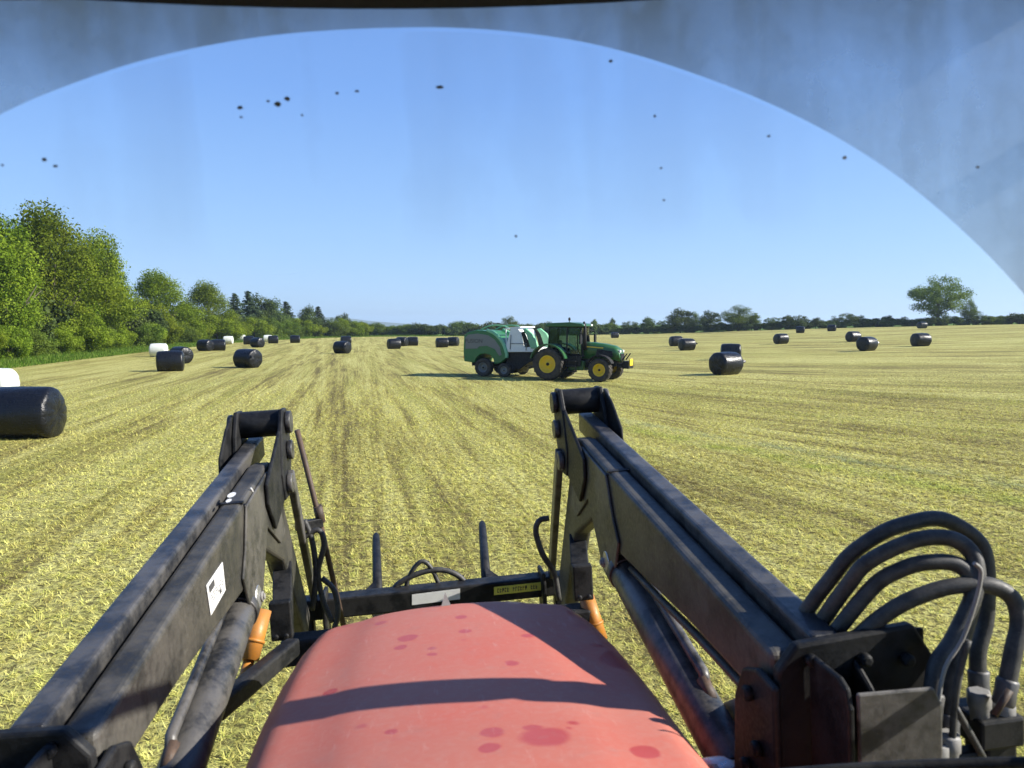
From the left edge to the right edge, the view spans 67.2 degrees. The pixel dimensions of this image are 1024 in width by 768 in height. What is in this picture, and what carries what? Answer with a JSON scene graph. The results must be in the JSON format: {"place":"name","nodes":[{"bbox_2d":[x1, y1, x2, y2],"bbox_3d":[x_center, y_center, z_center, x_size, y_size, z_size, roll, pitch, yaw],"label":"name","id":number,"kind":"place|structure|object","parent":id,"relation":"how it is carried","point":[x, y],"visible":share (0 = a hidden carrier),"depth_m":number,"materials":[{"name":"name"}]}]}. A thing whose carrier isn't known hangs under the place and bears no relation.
{"place":"outdoors","nodes":[
{"label":"outdoors","id":0,"kind":"place"},
{"bbox_2d":[0,333,606,367],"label":"verge grass","id":1,"kind":"structure","parent":0,"point":[36,359],"depth_m":67.98,"materials":[{"name":"green plant"}]},
{"bbox_2d":[321,317,449,326],"bbox_3d":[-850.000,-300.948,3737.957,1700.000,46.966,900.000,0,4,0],"label":"hill","id":2,"kind":"structure","parent":0,"point":[383,323],"depth_m":3567.74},
{"bbox_2d":[0,322,1023,767],"bbox_3d":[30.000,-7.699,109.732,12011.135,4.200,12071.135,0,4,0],"label":"ground","id":3,"kind":"structure","parent":0,"point":[952,352],"depth_m":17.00,"materials":[{"name":"yellow plant"}]},
{"bbox_2d":[0,331,10,348],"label":"hedge bush","id":4,"kind":"object","parent":3,"relation":"on","point":[3,340],"visible":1,"depth_m":53.07,"materials":[{"name":"green plant"}]},
{"bbox_2d":[0,368,19,386],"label":"white bale","id":5,"kind":"object","parent":3,"relation":"on","point":[9,377],"visible":0.52,"depth_m":27.10},
{"bbox_2d":[0,322,34,359],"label":"hedge bush","id":6,"kind":"object","parent":3,"relation":"on","point":[18,340],"visible":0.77,"depth_m":57.33,"materials":[{"name":"green plant"}]},
{"bbox_2d":[0,295,45,332],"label":"tall bush","id":7,"kind":"object","parent":3,"relation":"on","point":[40,320],"visible":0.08,"depth_m":65.26,"materials":[{"name":"green plant"}]},
{"bbox_2d":[0,209,47,333],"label":"hedge tree","id":8,"kind":"object","parent":3,"relation":"on","point":[14,277],"visible":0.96,"depth_m":61.30,"materials":[{"name":"green plant"}]},
{"bbox_2d":[2,328,53,356],"bbox_3d":[-38.769,-3.152,61.248,4.707,2.766,4.507,-1,4,-7],"label":"hedge bush","id":9,"kind":"object","parent":3,"relation":"on","point":[41,344],"visible":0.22,"depth_m":60.81,"materials":[{"name":"green plant"}]},
{"bbox_2d":[0,386,66,438],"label":"black bale","id":10,"kind":"object","parent":3,"relation":"on","point":[33,411],"visible":0.99,"depth_m":17.91},
{"bbox_2d":[16,251,54,331],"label":"hedge tree","id":11,"kind":"object","parent":3,"relation":"on","point":[41,279],"visible":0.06,"depth_m":66.71,"materials":[{"name":"green plant"}]},
{"bbox_2d":[15,230,70,325],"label":"hedge tree","id":12,"kind":"object","parent":3,"relation":"on","point":[49,279],"visible":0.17,"depth_m":69.17,"materials":[{"name":"green plant"}]},
{"bbox_2d":[30,330,60,355],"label":"hedge bush","id":13,"kind":"object","parent":3,"relation":"on","point":[54,351],"visible":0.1,"depth_m":65.01,"materials":[{"name":"green plant"}]},
{"bbox_2d":[19,289,78,346],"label":"tall bush","id":14,"kind":"object","parent":3,"relation":"on","point":[46,330],"visible":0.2,"depth_m":68.03,"materials":[{"name":"green plant"}]},
{"bbox_2d":[45,328,84,353],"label":"hedge bush","id":15,"kind":"object","parent":3,"relation":"on","point":[66,340],"visible":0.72,"depth_m":67.89,"materials":[{"name":"green plant"}]},
{"bbox_2d":[2,197,131,334],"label":"hedge tree","id":16,"kind":"object","parent":3,"relation":"on","point":[45,231],"visible":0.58,"depth_m":70.61,"materials":[{"name":"green plant"}]},
{"bbox_2d":[54,287,95,321],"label":"tall bush","id":17,"kind":"object","parent":3,"relation":"on","point":[85,310],"visible":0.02,"depth_m":76.55,"materials":[{"name":"green plant"}]},
{"bbox_2d":[53,309,111,352],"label":"hedge bush","id":18,"kind":"object","parent":3,"relation":"on","point":[96,334],"visible":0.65,"depth_m":71.64,"materials":[{"name":"green plant"}]},
{"bbox_2d":[54,242,112,320],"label":"hedge tree","id":19,"kind":"object","parent":3,"relation":"on","point":[96,304],"visible":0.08,"depth_m":80.58,"materials":[{"name":"green plant"}]},
{"bbox_2d":[91,335,116,350],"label":"hedge bush","id":20,"kind":"object","parent":3,"relation":"on","point":[112,339],"visible":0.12,"depth_m":75.47,"materials":[{"name":"green plant"}]},
{"bbox_2d":[90,325,127,348],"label":"hedge bush","id":21,"kind":"object","parent":3,"relation":"on","point":[120,337],"visible":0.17,"depth_m":80.36,"materials":[{"name":"green plant"}]},
{"bbox_2d":[69,226,152,335],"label":"hedge tree","id":22,"kind":"object","parent":3,"relation":"on","point":[110,260],"visible":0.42,"depth_m":82.97,"materials":[{"name":"green plant"}]},
{"bbox_2d":[109,323,129,347],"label":"hedge bush","id":23,"kind":"object","parent":3,"relation":"on","point":[123,344],"visible":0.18,"depth_m":83.59,"materials":[{"name":"green plant"}]},
{"bbox_2d":[105,270,140,325],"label":"hedge tree","id":24,"kind":"object","parent":3,"relation":"on","point":[123,279],"visible":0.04,"depth_m":92.76,"materials":[{"name":"green plant"}]},
{"bbox_2d":[107,308,150,345],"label":"tall bush","id":25,"kind":"object","parent":3,"relation":"on","point":[138,323],"visible":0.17,"depth_m":90.64,"materials":[{"name":"green plant"}]},
{"bbox_2d":[121,327,138,346],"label":"hedge bush","id":26,"kind":"object","parent":3,"relation":"on","point":[133,336],"visible":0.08,"depth_m":86.85,"materials":[{"name":"green plant"}]},
{"bbox_2d":[130,321,165,346],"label":"hedge bush","id":27,"kind":"object","parent":3,"relation":"on","point":[148,334],"visible":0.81,"depth_m":90.55,"materials":[{"name":"green plant"}]},
{"bbox_2d":[127,303,169,338],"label":"tall bush","id":28,"kind":"object","parent":3,"relation":"on","point":[155,316],"visible":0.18,"depth_m":96.97,"materials":[{"name":"green plant"}]},
{"bbox_2d":[131,295,176,322],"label":"tall bush","id":29,"kind":"object","parent":3,"relation":"on","point":[163,312],"visible":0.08,"depth_m":102.09,"materials":[{"name":"green plant"}]},
{"bbox_2d":[149,343,167,356],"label":"white bale","id":30,"kind":"object","parent":3,"relation":"on","point":[154,348],"visible":0.7,"depth_m":66.06},
{"bbox_2d":[131,267,205,323],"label":"hedge tree","id":31,"kind":"object","parent":3,"relation":"on","point":[153,285],"visible":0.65,"depth_m":110.29,"materials":[{"name":"green plant"}]},
{"bbox_2d":[156,350,184,370],"bbox_3d":[-20.178,-1.371,45.471,1.538,1.215,1.266,-2,5,-20],"label":"black bale","id":32,"kind":"object","parent":3,"relation":"on","point":[172,360],"visible":0.99,"depth_m":44.98},
{"bbox_2d":[161,317,184,344],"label":"hedge bush","id":33,"kind":"object","parent":3,"relation":"on","point":[175,330],"visible":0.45,"depth_m":99.86,"materials":[{"name":"green plant"}]},
{"bbox_2d":[170,346,193,363],"bbox_3d":[-23.697,-2.090,55.120,1.498,1.202,1.256,3,5,35],"label":"black bale","id":34,"kind":"object","parent":3,"relation":"on","point":[188,354],"visible":0.6,"depth_m":54.75},
{"bbox_2d":[178,324,203,342],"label":"hedge bush","id":35,"kind":"object","parent":3,"relation":"on","point":[191,336],"visible":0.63,"depth_m":109.00,"materials":[{"name":"green plant"}]},
{"bbox_2d":[178,316,207,340],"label":"hedge bush","id":36,"kind":"object","parent":3,"relation":"on","point":[200,326],"visible":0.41,"depth_m":116.72,"materials":[{"name":"green plant"}]},
{"bbox_2d":[196,340,213,350],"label":"black bale","id":37,"kind":"object","parent":3,"relation":"on","point":[204,345],"visible":1,"depth_m":82.07},
{"bbox_2d":[185,280,242,338],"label":"hedge tree","id":38,"kind":"object","parent":3,"relation":"on","point":[203,295],"visible":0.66,"depth_m":129.40,"materials":[{"name":"green plant"}]},
{"bbox_2d":[211,339,225,350],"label":"black bale","id":39,"kind":"object","parent":3,"relation":"on","point":[219,344],"visible":0.88,"depth_m":83.11},
{"bbox_2d":[200,313,242,340],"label":"hedge bush","id":40,"kind":"object","parent":3,"relation":"on","point":[222,327],"visible":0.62,"depth_m":124.96,"materials":[{"name":"green plant"}]},
{"bbox_2d":[215,319,243,339],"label":"hedge bush","id":41,"kind":"object","parent":3,"relation":"on","point":[241,332],"visible":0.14,"depth_m":130.43,"materials":[{"name":"green plant"}]},
{"bbox_2d":[227,293,255,336],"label":"conifer","id":42,"kind":"object","parent":3,"relation":"on","point":[234,305],"visible":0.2,"depth_m":148.97,"materials":[{"name":"green plant"}]},
{"bbox_2d":[233,349,261,367],"bbox_3d":[-16.835,-1.648,49.199,1.659,1.209,1.311,2,5,25],"label":"black bale","id":43,"kind":"object","parent":3,"relation":"on","point":[247,358],"visible":0.99,"depth_m":48.74},
{"bbox_2d":[239,291,264,318],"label":"conifer","id":44,"kind":"object","parent":3,"relation":"on","point":[251,308],"visible":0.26,"depth_m":156.72,"materials":[{"name":"green plant"}]},
{"bbox_2d":[250,338,264,347],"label":"black bale","id":45,"kind":"object","parent":3,"relation":"on","point":[257,342],"visible":1,"depth_m":95.53},
{"bbox_2d":[239,316,275,337],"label":"hedge bush","id":46,"kind":"object","parent":3,"relation":"on","point":[260,327],"visible":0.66,"depth_m":144.55,"materials":[{"name":"green plant"}]},
{"bbox_2d":[247,291,277,318],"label":"hedge tree","id":47,"kind":"object","parent":3,"relation":"on","point":[265,305],"visible":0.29,"depth_m":163.54,"materials":[{"name":"green plant"}]},
{"bbox_2d":[264,320,286,337],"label":"hedge bush","id":48,"kind":"object","parent":3,"relation":"on","point":[279,332],"visible":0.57,"depth_m":156.51,"materials":[{"name":"green plant"}]},
{"bbox_2d":[266,296,293,320],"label":"hedge tree","id":49,"kind":"object","parent":3,"relation":"on","point":[278,311],"visible":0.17,"depth_m":168.80,"materials":[{"name":"green plant"}]},
{"bbox_2d":[280,301,295,319],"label":"conifer","id":50,"kind":"object","parent":3,"relation":"on","point":[287,307],"visible":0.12,"depth_m":183.91,"materials":[{"name":"green plant"}]},
{"bbox_2d":[280,319,301,337],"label":"hedge bush","id":51,"kind":"object","parent":3,"relation":"on","point":[290,327],"visible":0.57,"depth_m":162.93,"materials":[{"name":"green plant"}]},
{"bbox_2d":[291,316,319,336],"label":"hedge bush","id":52,"kind":"object","parent":3,"relation":"on","point":[309,327],"visible":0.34,"depth_m":174.01,"materials":[{"name":"green plant"}]},
{"bbox_2d":[297,303,323,331],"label":"tree","id":53,"kind":"object","parent":3,"relation":"on","point":[307,314],"visible":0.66,"depth_m":176.13,"materials":[{"name":"green plant"}]},
{"bbox_2d":[308,323,329,336],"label":"hedge bush","id":54,"kind":"object","parent":3,"relation":"on","point":[322,330],"visible":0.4,"depth_m":179.00,"materials":[{"name":"green plant"}]},
{"bbox_2d":[314,306,332,336],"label":"tree","id":55,"kind":"object","parent":3,"relation":"on","point":[318,311],"visible":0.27,"depth_m":183.12,"materials":[{"name":"green plant"}]},
{"bbox_2d":[322,320,350,336],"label":"hedge bush","id":56,"kind":"object","parent":3,"relation":"on","point":[338,329],"visible":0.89,"depth_m":183.97,"materials":[{"name":"green plant"}]},
{"bbox_2d":[333,341,351,353],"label":"black bale","id":57,"kind":"object","parent":3,"relation":"on","point":[344,347],"visible":1,"depth_m":74.54},
{"bbox_2d":[343,321,366,336],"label":"hedge bush","id":58,"kind":"object","parent":3,"relation":"on","point":[357,328],"visible":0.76,"depth_m":190.25,"materials":[{"name":"green plant"}]},
{"bbox_2d":[358,321,373,335],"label":"hedge bush","id":59,"kind":"object","parent":3,"relation":"on","point":[367,329],"visible":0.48,"depth_m":195.57,"materials":[{"name":"green plant"}]},
{"bbox_2d":[368,322,386,335],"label":"bush","id":60,"kind":"object","parent":3,"relation":"on","point":[379,330],"visible":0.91,"depth_m":204.28,"materials":[{"name":"green plant"}]},
{"bbox_2d":[383,325,397,335],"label":"bush","id":61,"kind":"object","parent":3,"relation":"on","point":[392,330],"visible":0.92,"depth_m":204.97,"materials":[{"name":"green plant"}]},
{"bbox_2d":[386,338,400,348],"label":"black bale","id":62,"kind":"object","parent":3,"relation":"on","point":[394,343],"visible":1,"depth_m":89.24},
{"bbox_2d":[396,324,416,335],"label":"bush","id":63,"kind":"object","parent":3,"relation":"on","point":[402,329],"visible":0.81,"depth_m":204.21,"materials":[{"name":"green plant"}]},
{"bbox_2d":[407,337,417,345],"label":"black bale","id":64,"kind":"object","parent":3,"relation":"on","point":[413,341],"visible":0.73,"depth_m":103.89},
{"bbox_2d":[406,322,432,335],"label":"bush","id":65,"kind":"object","parent":3,"relation":"on","point":[421,326],"visible":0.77,"depth_m":203.34,"materials":[{"name":"green plant"}]},
{"bbox_2d":[427,326,446,335],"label":"bush","id":66,"kind":"object","parent":3,"relation":"on","point":[442,330],"visible":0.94,"depth_m":203.84,"materials":[{"name":"green plant"}]},
{"bbox_2d":[435,338,448,346],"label":"black bale","id":67,"kind":"object","parent":3,"relation":"on","point":[441,342],"visible":1,"depth_m":95.51},
{"bbox_2d":[448,337,458,345],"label":"black bale","id":68,"kind":"object","parent":3,"relation":"on","point":[453,341],"visible":0.83,"depth_m":102.84},
{"bbox_2d":[445,326,463,335],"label":"bush","id":69,"kind":"object","parent":3,"relation":"on","point":[454,331],"visible":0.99,"depth_m":203.98,"materials":[{"name":"green plant"}]},
{"bbox_2d":[448,320,468,335],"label":"bush","id":70,"kind":"object","parent":3,"relation":"on","point":[460,323],"visible":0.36,"depth_m":207.96,"materials":[{"name":"green plant"}]},
{"bbox_2d":[472,321,503,330],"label":"bush","id":71,"kind":"object","parent":3,"relation":"on","point":[475,327],"visible":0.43,"depth_m":203.06,"materials":[{"name":"green plant"}]},
{"bbox_2d":[463,325,547,376],"bbox_3d":[0.464,-1.781,40.826,5.809,2.730,2.640,2,5,24],"label":"baler","id":72,"kind":"object","parent":3,"relation":"on","point":[510,351],"visible":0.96,"depth_m":40.26,"materials":[{"name":"metal"}]},
{"bbox_2d":[501,315,519,324],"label":"tree","id":73,"kind":"object","parent":3,"relation":"on","point":[509,321],"visible":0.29,"depth_m":212.73,"materials":[{"name":"green plant"}]},
{"bbox_2d":[0,0,1023,767],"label":"loader tractor","id":74,"kind":"object","parent":3,"relation":"on","point":[492,684],"visible":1,"depth_m":0.84,"materials":[{"name":"metal"}]},
{"bbox_2d":[0,386,1023,767],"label":"front loader","id":75,"kind":"object","parent":74,"relation":"attached to","point":[822,686],"visible":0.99,"depth_m":1.63,"materials":[{"name":"black paint"}]},
{"bbox_2d":[305,521,560,630],"bbox_3d":[-0.405,1.138,4.079,1.320,0.663,1.001,-4,5,-7],"label":"bale spike frame","id":76,"kind":"object","parent":75,"relation":"attached to","point":[375,598],"visible":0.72,"depth_m":3.65,"materials":[{"name":"black metal"}]},
{"bbox_2d":[529,317,632,381],"bbox_3d":[3.380,-1.739,37.999,5.276,3.069,2.460,2,5,25],"label":"tractor","id":77,"kind":"object","parent":3,"relation":"on","point":[600,362],"visible":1,"depth_m":37.39,"materials":[{"name":"metal"}]},
{"bbox_2d":[596,323,613,334],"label":"bush","id":78,"kind":"object","parent":3,"relation":"on","point":[606,331],"visible":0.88,"depth_m":204.05,"materials":[{"name":"green plant"}]},
{"bbox_2d":[625,326,644,333],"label":"skyline bush","id":79,"kind":"object","parent":3,"relation":"on","point":[636,330],"visible":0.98,"depth_m":200.08,"materials":[{"name":"green plant"}]},
{"bbox_2d":[639,316,658,333],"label":"hedge tree","id":80,"kind":"object","parent":3,"relation":"on","point":[647,324],"visible":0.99,"depth_m":196.67,"materials":[{"name":"green plant"}]},
{"bbox_2d":[668,336,682,345],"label":"black bale","id":81,"kind":"object","parent":3,"relation":"on","point":[673,340],"visible":0.75,"depth_m":91.57},
{"bbox_2d":[664,307,694,332],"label":"hedge tree","id":82,"kind":"object","parent":3,"relation":"on","point":[677,319],"visible":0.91,"depth_m":190.33,"materials":[{"name":"green plant"}]},
{"bbox_2d":[678,338,697,349],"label":"black bale","id":83,"kind":"object","parent":3,"relation":"on","point":[687,344],"visible":0.98,"depth_m":77.26},
{"bbox_2d":[687,312,702,330],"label":"hedge tree","id":84,"kind":"object","parent":3,"relation":"on","point":[694,321],"visible":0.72,"depth_m":190.65,"materials":[{"name":"green plant"}]},
{"bbox_2d":[698,310,721,326],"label":"hedge tree","id":85,"kind":"object","parent":3,"relation":"on","point":[709,320],"visible":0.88,"depth_m":187.52,"materials":[{"name":"green plant"}]},
{"bbox_2d":[709,352,745,374],"bbox_3d":[11.387,-1.109,40.882,1.659,1.209,1.311,-3,5,-33],"label":"black bale","id":86,"kind":"object","parent":3,"relation":"on","point":[726,363],"visible":0.99,"depth_m":40.37},
{"bbox_2d":[720,343,740,354],"bbox_3d":[16.203,-2.398,57.015,1.498,1.202,1.256,1,4,15],"label":"black bale","id":87,"kind":"object","parent":3,"relation":"on","point":[730,347],"visible":0.56,"depth_m":56.51},
{"bbox_2d":[718,304,753,330],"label":"hedge tree","id":88,"kind":"object","parent":3,"relation":"on","point":[738,317],"visible":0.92,"depth_m":182.07,"materials":[{"name":"green plant"}]},
{"bbox_2d":[740,322,761,330],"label":"skyline bush","id":89,"kind":"object","parent":3,"relation":"on","point":[752,325],"visible":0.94,"depth_m":181.01,"materials":[{"name":"green plant"}]},
{"bbox_2d":[747,313,761,323],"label":"hedge tree","id":90,"kind":"object","parent":3,"relation":"on","point":[755,317],"visible":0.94,"depth_m":181.74,"materials":[{"name":"green plant"}]},
{"bbox_2d":[773,333,788,343],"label":"black bale","id":91,"kind":"object","parent":3,"relation":"on","point":[781,338],"visible":1,"depth_m":88.55},
{"bbox_2d":[790,319,814,328],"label":"skyline bush","id":92,"kind":"object","parent":3,"relation":"on","point":[795,323],"visible":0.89,"depth_m":174.19,"materials":[{"name":"green plant"}]},
{"bbox_2d":[831,313,859,323],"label":"hedge tree","id":93,"kind":"object","parent":3,"relation":"on","point":[848,318],"visible":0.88,"depth_m":173.52,"materials":[{"name":"green plant"}]},
{"bbox_2d":[845,331,861,341],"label":"black bale","id":94,"kind":"object","parent":3,"relation":"on","point":[852,336],"visible":0.92,"depth_m":88.03},
{"bbox_2d":[856,337,878,350],"bbox_3d":[30.071,-3.414,65.173,1.659,1.209,1.311,-3,5,-35],"label":"black bale","id":95,"kind":"object","parent":3,"relation":"on","point":[866,343],"visible":1,"depth_m":64.65},
{"bbox_2d":[869,317,896,326],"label":"skyline bush","id":96,"kind":"object","parent":3,"relation":"on","point":[886,323],"visible":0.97,"depth_m":170.56,"materials":[{"name":"green plant"}]},
{"bbox_2d":[910,333,931,345],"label":"black bale","id":97,"kind":"object","parent":3,"relation":"on","point":[920,339],"visible":0.95,"depth_m":70.47},
{"bbox_2d":[919,316,939,325],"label":"skyline bush","id":98,"kind":"object","parent":3,"relation":"on","point":[930,321],"visible":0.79,"depth_m":168.01,"materials":[{"name":"green plant"}]},
{"bbox_2d":[907,274,976,325],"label":"lone tree","id":99,"kind":"object","parent":3,"relation":"on","point":[936,300],"visible":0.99,"depth_m":169.57,"materials":[{"name":"green plant"}]},
{"bbox_2d":[941,315,961,325],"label":"skyline bush","id":100,"kind":"object","parent":3,"relation":"on","point":[958,320],"visible":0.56,"depth_m":168.50,"materials":[{"name":"green plant"}]},
{"bbox_2d":[958,300,982,318],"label":"hedge tree","id":101,"kind":"object","parent":3,"relation":"on","point":[965,312],"visible":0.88,"depth_m":170.69,"materials":[{"name":"green plant"}]},
{"bbox_2d":[980,316,1004,324],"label":"skyline bush","id":102,"kind":"object","parent":3,"relation":"on","point":[989,319],"visible":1,"depth_m":166.55,"materials":[{"name":"green plant"}]},
{"bbox_2d":[1005,312,1023,323],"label":"skyline bush","id":103,"kind":"object","parent":3,"relation":"on","point":[1018,317],"visible":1,"depth_m":165.62,"materials":[{"name":"green plant"}]},
{"bbox_2d":[0,27,1023,325],"label":"sky","id":104,"kind":"structure","parent":0,"point":[400,198],"materials":[{"name":"blue"}]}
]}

